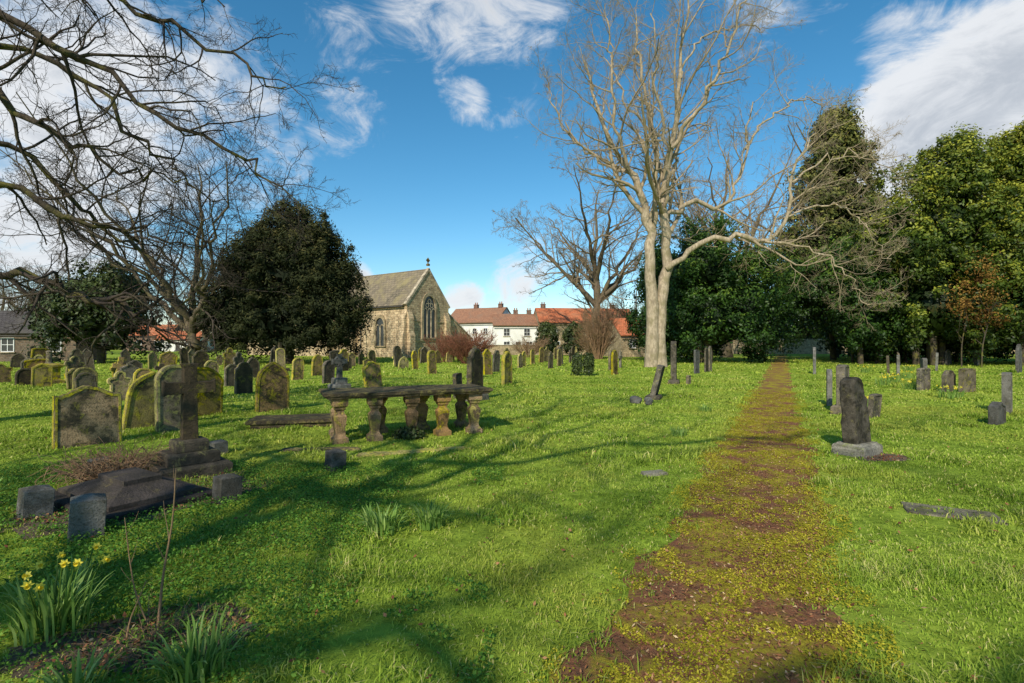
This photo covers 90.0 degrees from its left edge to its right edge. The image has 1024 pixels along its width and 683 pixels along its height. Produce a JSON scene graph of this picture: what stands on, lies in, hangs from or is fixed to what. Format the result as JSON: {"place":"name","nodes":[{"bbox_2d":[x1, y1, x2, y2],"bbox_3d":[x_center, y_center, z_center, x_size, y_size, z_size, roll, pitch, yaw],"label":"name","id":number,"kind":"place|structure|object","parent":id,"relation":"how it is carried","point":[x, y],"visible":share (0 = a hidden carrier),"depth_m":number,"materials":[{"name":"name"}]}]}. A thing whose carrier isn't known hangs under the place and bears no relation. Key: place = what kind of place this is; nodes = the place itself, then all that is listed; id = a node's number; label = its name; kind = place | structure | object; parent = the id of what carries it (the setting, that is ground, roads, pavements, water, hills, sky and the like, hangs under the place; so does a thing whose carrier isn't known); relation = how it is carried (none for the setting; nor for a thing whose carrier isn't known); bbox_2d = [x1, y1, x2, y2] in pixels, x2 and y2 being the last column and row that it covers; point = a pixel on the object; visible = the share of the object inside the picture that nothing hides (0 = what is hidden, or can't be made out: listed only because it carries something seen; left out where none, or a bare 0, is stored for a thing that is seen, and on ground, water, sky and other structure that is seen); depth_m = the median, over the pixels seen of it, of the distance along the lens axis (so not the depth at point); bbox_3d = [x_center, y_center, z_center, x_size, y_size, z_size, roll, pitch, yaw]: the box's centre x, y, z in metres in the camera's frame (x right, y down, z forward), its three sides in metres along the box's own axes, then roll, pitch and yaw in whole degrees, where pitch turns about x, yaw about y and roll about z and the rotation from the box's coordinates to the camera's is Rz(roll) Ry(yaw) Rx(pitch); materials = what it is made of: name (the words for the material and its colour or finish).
{"place":"outdoors","nodes":[
{"label":"outdoors","id":0,"kind":"place"},
{"bbox_2d":[0,350,1023,682],"bbox_3d":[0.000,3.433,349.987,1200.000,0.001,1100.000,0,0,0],"label":"ground","id":1,"kind":"structure","parent":0,"point":[360,632],"depth_m":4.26,"materials":[{"name":"green plant"}]},
{"bbox_2d":[15,368,30,385],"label":"headstone","id":2,"kind":"object","parent":1,"relation":"on","point":[23,376],"visible":0.59,"depth_m":19.71,"materials":[{"name":"stone"}]},
{"bbox_2d":[0,253,49,310],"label":"bare tree","id":3,"kind":"object","parent":1,"relation":"on","point":[13,305],"visible":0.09,"depth_m":86.64,"materials":[{"name":"brown plant"}]},
{"bbox_2d":[16,485,54,519],"bbox_3d":[-4.445,1.532,4.775,0.220,0.373,0.220,2,-2,36],"label":"grave post","id":4,"kind":"object","parent":1,"relation":"on","point":[36,500],"visible":0.7,"depth_m":4.71,"materials":[{"name":"grey stone"}]},
{"bbox_2d":[31,363,52,386],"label":"headstone","id":5,"kind":"object","parent":1,"relation":"on","point":[41,374],"visible":0.79,"depth_m":19.16,"materials":[{"name":"stone"}]},
{"bbox_2d":[35,351,64,383],"bbox_3d":[-18.900,1.089,20.895,0.840,1.440,0.840,0,0,35],"label":"pedestal monument","id":6,"kind":"object","parent":1,"relation":"on","point":[57,367],"visible":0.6,"depth_m":20.83,"materials":[{"name":"stone"}]},
{"bbox_2d":[0,310,106,361],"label":"house","id":7,"kind":"structure","parent":1,"relation":"on","point":[12,343],"depth_m":47.23,"materials":[{"name":"brown stone"}]},
{"bbox_2d":[34,543,103,602],"bbox_3d":[-2.752,1.462,3.188,0.370,0.312,0.326,0,0,-38],"label":"daffodil clump","id":8,"kind":"object","parent":1,"relation":"on","point":[38,565],"visible":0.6,"depth_m":3.21,"materials":[{"name":"green plant"}]},
{"bbox_2d":[0,241,143,308],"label":"bare tree","id":9,"kind":"object","parent":1,"relation":"on","point":[12,287],"visible":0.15,"depth_m":74.26,"materials":[{"name":"brown plant"}]},
{"bbox_2d":[30,643,124,682],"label":"daffodil clump","id":10,"kind":"object","parent":1,"relation":"on","point":[78,675],"visible":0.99,"depth_m":2.34,"materials":[{"name":"green plant"}]},
{"bbox_2d":[74,372,96,388],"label":"headstone","id":11,"kind":"object","parent":1,"relation":"on","point":[80,379],"visible":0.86,"depth_m":16.32,"materials":[{"name":"grey stone"}]},
{"bbox_2d":[52,385,121,449],"bbox_3d":[-6.756,1.246,8.167,0.150,1.096,0.859,-5,-5,39],"label":"headstone","id":12,"kind":"object","parent":1,"relation":"on","point":[84,414],"visible":0.91,"depth_m":8.10,"materials":[{"name":"stone"}]},
{"bbox_2d":[67,493,106,541],"bbox_3d":[-3.566,1.509,4.296,0.240,0.453,0.240,4,-3,-40],"label":"grave post","id":13,"kind":"object","parent":1,"relation":"on","point":[87,512],"visible":0.7,"depth_m":4.22,"materials":[{"name":"grey stone"}]},
{"bbox_2d":[16,255,178,362],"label":"holly tree","id":14,"kind":"object","parent":1,"relation":"on","point":[90,322],"visible":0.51,"depth_m":40.85,"materials":[{"name":"green plant"}]},
{"bbox_2d":[26,433,169,487],"bbox_3d":[-4.684,1.485,5.953,1.391,0.770,1.386,0,0,0],"label":"twig heap","id":15,"kind":"object","parent":1,"relation":"on","point":[129,461],"visible":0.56,"depth_m":5.86,"materials":[{"name":"wood"}]},
{"bbox_2d":[106,371,132,400],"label":"headstone","id":16,"kind":"object","parent":1,"relation":"on","point":[119,382],"visible":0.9,"depth_m":14.47,"materials":[{"name":"stone"}]},
{"bbox_2d":[0,601,262,677],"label":"soil bed","id":17,"kind":"object","parent":1,"relation":"on","point":[44,647],"visible":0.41,"depth_m":2.73,"materials":[{"name":"soil"}]},
{"bbox_2d":[0,550,114,648],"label":"daffodil clump","id":18,"kind":"object","parent":17,"relation":"on","point":[64,604],"visible":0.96,"depth_m":2.81,"materials":[{"name":"green plant"}]},
{"bbox_2d":[67,579,216,682],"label":"twig heap","id":19,"kind":"object","parent":17,"relation":"on","point":[152,632],"visible":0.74,"depth_m":2.74,"materials":[{"name":"wood"}]},
{"bbox_2d":[156,468,181,626],"bbox_3d":[-1.954,1.164,2.909,0.122,0.903,0.100,0,0,0],"label":"sapling","id":20,"kind":"object","parent":17,"relation":"on","point":[162,579],"visible":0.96,"depth_m":2.89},
{"bbox_2d":[54,467,211,524],"bbox_3d":[-3.950,1.538,5.292,1.440,0.340,1.040,0,0,32],"label":"coped gravestone","id":21,"kind":"object","parent":1,"relation":"on","point":[130,491],"visible":0.69,"depth_m":5.06,"materials":[{"name":"stone"}]},
{"bbox_2d":[0,470,273,539],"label":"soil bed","id":22,"kind":"object","parent":1,"relation":"on","point":[45,532],"visible":0.15,"depth_m":4.61,"materials":[{"name":"soil"}]},
{"bbox_2d":[122,371,155,429],"bbox_3d":[-7.037,1.187,9.912,0.120,1.239,0.744,6,-3,35],"label":"headstone","id":23,"kind":"object","parent":1,"relation":"on","point":[138,411],"visible":0.48,"depth_m":9.76,"materials":[{"name":"stone"}]},
{"bbox_2d":[126,320,182,350],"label":"house","id":24,"kind":"structure","parent":1,"relation":"on","point":[152,337],"depth_m":122.37,"materials":[{"name":"red brick"}]},
{"bbox_2d":[154,365,180,432],"bbox_3d":[-6.259,1.115,9.482,0.130,1.370,0.603,0,1,35],"label":"headstone","id":25,"kind":"object","parent":1,"relation":"on","point":[167,409],"visible":0.59,"depth_m":9.35,"materials":[{"name":"stone"}]},
{"bbox_2d":[0,17,343,355],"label":"bare tree","id":26,"kind":"object","parent":1,"relation":"on","point":[184,313],"visible":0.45,"depth_m":37.40,"materials":[{"name":"brown plant"}]},
{"bbox_2d":[140,259,219,351],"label":"bare tree","id":27,"kind":"object","parent":1,"relation":"on","point":[204,336],"visible":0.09,"depth_m":98.14,"materials":[{"name":"brown plant"}]},
{"bbox_2d":[0,0,360,375],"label":"bare tree","id":28,"kind":"object","parent":1,"relation":"on","point":[11,21],"visible":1,"depth_m":9.55,"materials":[{"name":"brown plant"}]},
{"bbox_2d":[155,327,213,350],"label":"house","id":29,"kind":"structure","parent":1,"relation":"on","point":[174,346],"depth_m":112.80,"materials":[{"name":"red brick"}]},
{"bbox_2d":[145,363,232,479],"bbox_3d":[-4.000,1.003,6.345,0.700,1.460,0.780,0,0,43],"label":"cross monument","id":30,"kind":"object","parent":1,"relation":"on","point":[190,451],"visible":0.92,"depth_m":6.26,"materials":[{"name":"stone"}]},
{"bbox_2d":[129,604,256,682],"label":"daffodil clump","id":31,"kind":"object","parent":1,"relation":"on","point":[194,639],"visible":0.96,"depth_m":2.44,"materials":[{"name":"green plant"}]},
{"bbox_2d":[192,350,208,366],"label":"headstone","id":32,"kind":"object","parent":1,"relation":"on","point":[201,357],"visible":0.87,"depth_m":25.83,"materials":[{"name":"stone"}]},
{"bbox_2d":[197,367,223,415],"bbox_3d":[-6.946,1.184,11.400,0.130,1.251,0.957,0,-2,35],"label":"headstone","id":33,"kind":"object","parent":1,"relation":"on","point":[209,403],"visible":0.5,"depth_m":11.52,"materials":[{"name":"stone"}]},
{"bbox_2d":[212,473,242,504],"bbox_3d":[-2.918,1.538,5.245,0.210,0.360,0.210,-1,-3,39],"label":"grave post","id":34,"kind":"object","parent":1,"relation":"on","point":[227,484],"visible":0.7,"depth_m":5.18,"materials":[{"name":"grey stone"}]},
{"bbox_2d":[224,364,236,386],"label":"headstone","id":35,"kind":"object","parent":1,"relation":"on","point":[229,375],"visible":0.63,"depth_m":19.27,"materials":[{"name":"stone"}]},
{"bbox_2d":[234,362,252,393],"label":"headstone","id":36,"kind":"object","parent":1,"relation":"on","point":[243,377],"visible":0.94,"depth_m":16.55,"materials":[{"name":"stone"}]},
{"bbox_2d":[0,459,503,682],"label":"weeds","id":37,"kind":"object","parent":1,"relation":"on","point":[188,577],"visible":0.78,"depth_m":3.76,"materials":[{"name":"green plant"}]},
{"bbox_2d":[255,362,289,411],"bbox_3d":[-5.747,1.148,12.297,0.746,1.333,0.160,2,-1,-41],"label":"headstone","id":38,"kind":"object","parent":1,"relation":"on","point":[272,389],"visible":0.91,"depth_m":12.23,"materials":[{"name":"stone"}]},
{"bbox_2d":[183,193,377,363],"bbox_3d":[-18.596,-5.136,42.172,15.117,14.119,11.773,0,0,0],"label":"yew tree","id":39,"kind":"object","parent":1,"relation":"on","point":[321,303],"visible":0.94,"depth_m":39.88,"materials":[{"name":"green plant"}]},
{"bbox_2d":[245,413,331,428],"bbox_3d":[-4.300,1.598,10.142,1.606,0.217,0.848,0,0,-14],"label":"ledger stone","id":40,"kind":"object","parent":1,"relation":"on","point":[278,421],"visible":0.64,"depth_m":9.84,"materials":[{"name":"stone"}]},
{"bbox_2d":[291,357,303,379],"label":"headstone","id":41,"kind":"object","parent":1,"relation":"on","point":[297,372],"visible":0.91,"depth_m":22.85,"materials":[{"name":"stone"}]},
{"bbox_2d":[311,354,322,375],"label":"headstone","id":42,"kind":"object","parent":1,"relation":"on","point":[316,364],"visible":0.87,"depth_m":25.92,"materials":[{"name":"stone"}]},
{"bbox_2d":[278,447,360,451],"bbox_3d":[-2.899,1.656,7.740,1.212,0.111,0.179,0,0,-5],"label":"kerb stone","id":43,"kind":"object","parent":1,"relation":"on","point":[322,448],"visible":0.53,"depth_m":7.70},
{"bbox_2d":[322,360,334,383],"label":"headstone","id":44,"kind":"object","parent":1,"relation":"on","point":[328,371],"visible":0.68,"depth_m":20.82,"materials":[{"name":"stone"}]},
{"bbox_2d":[324,449,346,471],"bbox_3d":[-2.256,1.548,6.542,0.200,0.347,0.200,2,-1,45],"label":"grave post","id":45,"kind":"object","parent":1,"relation":"on","point":[336,458],"visible":0.7,"depth_m":6.48,"materials":[{"name":"grey stone"}]},
{"bbox_2d":[328,354,350,387],"bbox_3d":[-6.200,1.121,18.394,0.600,1.350,0.600,0,0,-45],"label":"cross monument","id":46,"kind":"object","parent":1,"relation":"on","point":[339,361],"visible":0.91,"depth_m":18.30,"materials":[{"name":"grey stone"}]},
{"bbox_2d":[247,258,472,357],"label":"church","id":47,"kind":"structure","parent":1,"relation":"on","point":[413,307],"depth_m":62.81,"materials":[{"name":"stone"}]},
{"bbox_2d":[374,315,385,346],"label":"window","id":48,"kind":"structure","parent":47,"relation":"in","point":[380,322],"depth_m":62.59,"materials":[{"name":"stone"}]},
{"bbox_2d":[421,293,436,338],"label":"window","id":49,"kind":"structure","parent":47,"relation":"in","point":[429,305],"depth_m":62.89,"materials":[{"name":"stone"}]},
{"bbox_2d":[362,361,382,386],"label":"headstone","id":50,"kind":"object","parent":1,"relation":"on","point":[371,373],"visible":0.91,"depth_m":18.65,"materials":[{"name":"stone"}]},
{"bbox_2d":[356,501,409,536],"bbox_3d":[-1.109,1.502,4.339,0.487,0.222,0.451,0,0,0],"label":"daffodil clump","id":51,"kind":"object","parent":1,"relation":"on","point":[382,522],"visible":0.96,"depth_m":4.34,"materials":[{"name":"green plant"}]},
{"bbox_2d":[318,384,492,444],"bbox_3d":[-1.880,1.278,9.143,2.894,0.900,1.141,0,0,-24],"label":"table tomb","id":52,"kind":"object","parent":1,"relation":"on","point":[415,398],"visible":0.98,"depth_m":8.91,"materials":[{"name":"stone"}]},
{"bbox_2d":[391,425,425,439],"bbox_3d":[-1.748,1.535,8.702,0.599,0.235,0.442,0,0,0],"label":"ivy plant","id":53,"kind":"object","parent":1,"relation":"on","point":[403,432],"visible":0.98,"depth_m":8.59,"materials":[{"name":"green plant"}]},
{"bbox_2d":[354,446,470,456],"bbox_3d":[-1.450,1.655,7.590,1.714,0.110,0.201,0,0,-20],"label":"kerb stone","id":54,"kind":"object","parent":1,"relation":"on","point":[381,453],"visible":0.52,"depth_m":7.52,"materials":[{"name":"stone"}]},
{"bbox_2d":[408,498,453,530],"bbox_3d":[-0.757,1.494,4.485,0.476,0.239,0.394,0,0,33],"label":"daffodil clump","id":55,"kind":"object","parent":1,"relation":"on","point":[427,520],"visible":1,"depth_m":4.44,"materials":[{"name":"green plant"}]},
{"bbox_2d":[427,350,436,373],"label":"headstone","id":56,"kind":"object","parent":1,"relation":"on","point":[431,363],"visible":0.91,"depth_m":27.47,"materials":[{"name":"stone"}]},
{"bbox_2d":[424,331,467,361],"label":"dogwood shrub","id":57,"kind":"object","parent":1,"relation":"on","point":[442,350],"visible":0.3,"depth_m":45.76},
{"bbox_2d":[13,452,907,671],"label":"dead leaves","id":58,"kind":"object","parent":1,"relation":"on","point":[131,624],"visible":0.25,"depth_m":2.87,"materials":[{"name":"plant"}]},
{"bbox_2d":[435,326,496,363],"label":"dogwood shrub","id":59,"kind":"object","parent":1,"relation":"on","point":[462,349],"visible":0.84,"depth_m":41.48,"materials":[{"name":"plant"}]},
{"bbox_2d":[465,348,488,400],"bbox_3d":[-1.050,0.984,14.595,0.400,1.585,0.800,0,0,35],"label":"headstone","id":60,"kind":"object","parent":1,"relation":"on","point":[475,367],"visible":0.61,"depth_m":14.50,"materials":[{"name":"grey stone"}]},
{"bbox_2d":[451,302,510,348],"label":"house","id":61,"kind":"structure","parent":1,"relation":"on","point":[476,317],"depth_m":93.91,"materials":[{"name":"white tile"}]},
{"bbox_2d":[482,349,491,374],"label":"headstone","id":62,"kind":"object","parent":1,"relation":"on","point":[487,362],"visible":0.91,"depth_m":26.94,"materials":[{"name":"stone"}]},
{"bbox_2d":[501,351,511,384],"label":"headstone","id":63,"kind":"object","parent":1,"relation":"on","point":[506,368],"visible":0.9,"depth_m":20.04,"materials":[{"name":"stone"}]},
{"bbox_2d":[0,389,1022,682],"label":"fallen leaves","id":64,"kind":"object","parent":1,"relation":"on","point":[562,549],"visible":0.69,"depth_m":3.63,"materials":[{"name":"plant"}]},
{"bbox_2d":[492,308,537,344],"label":"house","id":65,"kind":"structure","parent":1,"relation":"on","point":[515,326],"depth_m":88.38,"materials":[{"name":"paint"}]},
{"bbox_2d":[508,333,551,356],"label":"twiggy shrub","id":66,"kind":"object","parent":1,"relation":"on","point":[526,346],"visible":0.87,"depth_m":61.30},
{"bbox_2d":[488,345,589,354],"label":"stone wall","id":67,"kind":"structure","parent":1,"relation":"on","point":[501,348],"depth_m":76.18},
{"bbox_2d":[534,320,559,352],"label":"clipped bush","id":68,"kind":"object","parent":1,"relation":"on","point":[546,328],"visible":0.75,"depth_m":69.30,"materials":[{"name":"green plant"}]},
{"bbox_2d":[560,321,584,353],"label":"clipped bush","id":69,"kind":"object","parent":1,"relation":"on","point":[567,336],"visible":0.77,"depth_m":69.32,"materials":[{"name":"green plant"}]},
{"bbox_2d":[534,302,628,345],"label":"house","id":70,"kind":"structure","parent":1,"relation":"on","point":[561,318],"depth_m":88.98,"materials":[{"name":"tile"}]},
{"bbox_2d":[571,352,594,375],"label":"ivy covered headstone","id":71,"kind":"object","parent":1,"relation":"on","point":[586,362],"visible":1,"depth_m":25.77,"materials":[{"name":"green plant"}]},
{"bbox_2d":[491,141,685,354],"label":"bare tree","id":72,"kind":"object","parent":1,"relation":"on","point":[593,268],"visible":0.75,"depth_m":72.86,"materials":[{"name":"brown plant"}]},
{"bbox_2d":[572,325,621,356],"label":"twiggy shrub","id":73,"kind":"object","parent":1,"relation":"on","point":[586,348],"visible":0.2,"depth_m":57.80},
{"bbox_2d":[570,289,625,358],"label":"twiggy shrub","id":74,"kind":"object","parent":1,"relation":"on","point":[597,344],"visible":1,"depth_m":54.57,"materials":[{"name":"plant"}]},
{"bbox_2d":[592,276,644,317],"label":"bare tree","id":75,"kind":"object","parent":1,"relation":"on","point":[619,303],"visible":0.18,"depth_m":88.36,"materials":[{"name":"brown plant"}]},
{"bbox_2d":[603,318,644,356],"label":"house","id":76,"kind":"structure","parent":1,"relation":"on","point":[624,348],"depth_m":64.56,"materials":[{"name":"beige stone"}]},
{"bbox_2d":[621,245,679,348],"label":"holly tree","id":77,"kind":"object","parent":1,"relation":"on","point":[640,286],"visible":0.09,"depth_m":50.05,"materials":[{"name":"green plant"}]},
{"bbox_2d":[645,364,664,399],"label":"headstone","id":78,"kind":"object","parent":1,"relation":"on","point":[655,388],"visible":0.83,"depth_m":14.74,"materials":[{"name":"grey stone"}]},
{"bbox_2d":[668,341,679,383],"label":"headstone","id":79,"kind":"object","parent":1,"relation":"on","point":[673,380],"visible":0.88,"depth_m":20.68,"materials":[{"name":"grey stone"}]},
{"bbox_2d":[625,205,808,362],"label":"holly tree","id":80,"kind":"object","parent":1,"relation":"on","point":[712,302],"visible":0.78,"depth_m":42.81,"materials":[{"name":"green plant"}]},
{"bbox_2d":[514,0,920,366],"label":"bare tree","id":81,"kind":"object","parent":1,"relation":"on","point":[655,341],"visible":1,"depth_m":35.57,"materials":[{"name":"grey plant"}]},
{"bbox_2d":[631,107,828,357],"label":"bare tree","id":82,"kind":"object","parent":1,"relation":"on","point":[698,213],"visible":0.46,"depth_m":60.34,"materials":[{"name":"grey plant"}]},
{"bbox_2d":[740,95,912,357],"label":"conifer tree","id":83,"kind":"object","parent":1,"relation":"on","point":[850,133],"visible":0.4,"depth_m":58.11,"materials":[{"name":"green plant"}]},
{"bbox_2d":[826,369,831,406],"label":"headstone","id":84,"kind":"object","parent":1,"relation":"on","point":[828,387],"visible":0.9,"depth_m":13.17,"materials":[{"name":"grey stone"}]},
{"bbox_2d":[830,364,848,414],"bbox_3d":[7.620,1.145,11.794,0.400,1.234,0.600,0,0,43],"label":"headstone","id":85,"kind":"object","parent":1,"relation":"on","point":[842,370],"visible":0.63,"depth_m":11.64,"materials":[{"name":"grey stone"}]},
{"bbox_2d":[832,377,882,457],"bbox_3d":[5.050,1.126,7.494,0.620,1.226,0.440,0,0,-33],"label":"headstone","id":86,"kind":"object","parent":1,"relation":"on","point":[856,441],"visible":0.98,"depth_m":7.38,"materials":[{"name":"stone"}]},
{"bbox_2d":[775,228,954,360],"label":"holly tree","id":87,"kind":"object","parent":1,"relation":"on","point":[813,303],"visible":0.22,"depth_m":48.85,"materials":[{"name":"green plant"}]},
{"bbox_2d":[719,339,1014,353],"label":"stone wall","id":88,"kind":"structure","parent":1,"relation":"on","point":[806,348],"depth_m":83.31,"materials":[{"name":"stone"}]},
{"bbox_2d":[868,393,881,417],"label":"headstone","id":89,"kind":"object","parent":1,"relation":"on","point":[874,403],"visible":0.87,"depth_m":11.09,"materials":[{"name":"grey stone"}]},
{"bbox_2d":[819,238,932,363],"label":"holly tree","id":90,"kind":"object","parent":1,"relation":"on","point":[858,338],"visible":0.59,"depth_m":40.34,"materials":[{"name":"green plant"}]},
{"bbox_2d":[916,368,930,390],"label":"headstone","id":91,"kind":"object","parent":1,"relation":"on","point":[923,378],"visible":0.88,"depth_m":17.72,"materials":[{"name":"grey stone"}]},
{"bbox_2d":[839,324,1016,362],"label":"laurel bush","id":92,"kind":"object","parent":1,"relation":"on","point":[997,354],"visible":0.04,"depth_m":43.73,"materials":[{"name":"green plant"}]},
{"bbox_2d":[843,121,1023,364],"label":"holly tree","id":93,"kind":"object","parent":1,"relation":"on","point":[954,211],"visible":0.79,"depth_m":37.66,"materials":[{"name":"green plant"}]},
{"bbox_2d":[941,370,955,391],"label":"headstone","id":94,"kind":"object","parent":1,"relation":"on","point":[948,377],"visible":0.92,"depth_m":17.21,"materials":[{"name":"grey stone"}]},
{"bbox_2d":[900,501,1007,524],"bbox_3d":[4.150,1.645,4.841,0.729,0.078,0.370,0,0,28],"label":"flat stone","id":95,"kind":"object","parent":1,"relation":"on","point":[926,508],"visible":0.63,"depth_m":4.84,"materials":[{"name":"stone"}]},
{"bbox_2d":[958,368,975,392],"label":"headstone","id":96,"kind":"object","parent":1,"relation":"on","point":[967,379],"visible":0.91,"depth_m":17.00,"materials":[{"name":"grey stone"}]},
{"bbox_2d":[937,246,1016,366],"bbox_3d":[32.146,-2.400,35.536,4.572,8.576,3.438,0,0,0],"label":"beech bush","id":97,"kind":"object","parent":1,"relation":"on","point":[965,303],"visible":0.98,"depth_m":35.27,"materials":[{"name":"brown plant"}]},
{"bbox_2d":[942,116,1023,365],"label":"holly tree","id":98,"kind":"object","parent":1,"relation":"on","point":[1013,169],"visible":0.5,"depth_m":37.15,"materials":[{"name":"green plant"}]},
{"bbox_2d":[988,401,1005,424],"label":"headstone","id":99,"kind":"object","parent":1,"relation":"on","point":[996,413],"visible":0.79,"depth_m":10.19,"materials":[{"name":"grey stone"}]},
{"bbox_2d":[1001,372,1012,413],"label":"headstone","id":100,"kind":"object","parent":1,"relation":"on","point":[1006,390],"visible":0.88,"depth_m":11.73,"materials":[{"name":"grey stone"}]},
{"bbox_2d":[0,0,1023,330],"label":"sky","id":101,"kind":"structure","parent":0,"point":[431,141],"materials":[{"name":"blue"}]},
{"bbox_2d":[548,354,863,682],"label":"path","id":102,"kind":"structure","parent":0,"point":[778,375],"depth_m":3.28,"materials":[{"name":"soil"}]},
{"bbox_2d":[527,389,907,682],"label":"moss","id":103,"kind":"object","parent":102,"relation":"on","point":[785,629],"visible":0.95,"depth_m":3.52,"materials":[{"name":"plant"}]},
{"bbox_2d":[476,392,981,682],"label":"leaf litter","id":104,"kind":"object","parent":102,"relation":"on","point":[747,621],"visible":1,"depth_m":3.29,"materials":[{"name":"brown plant"}]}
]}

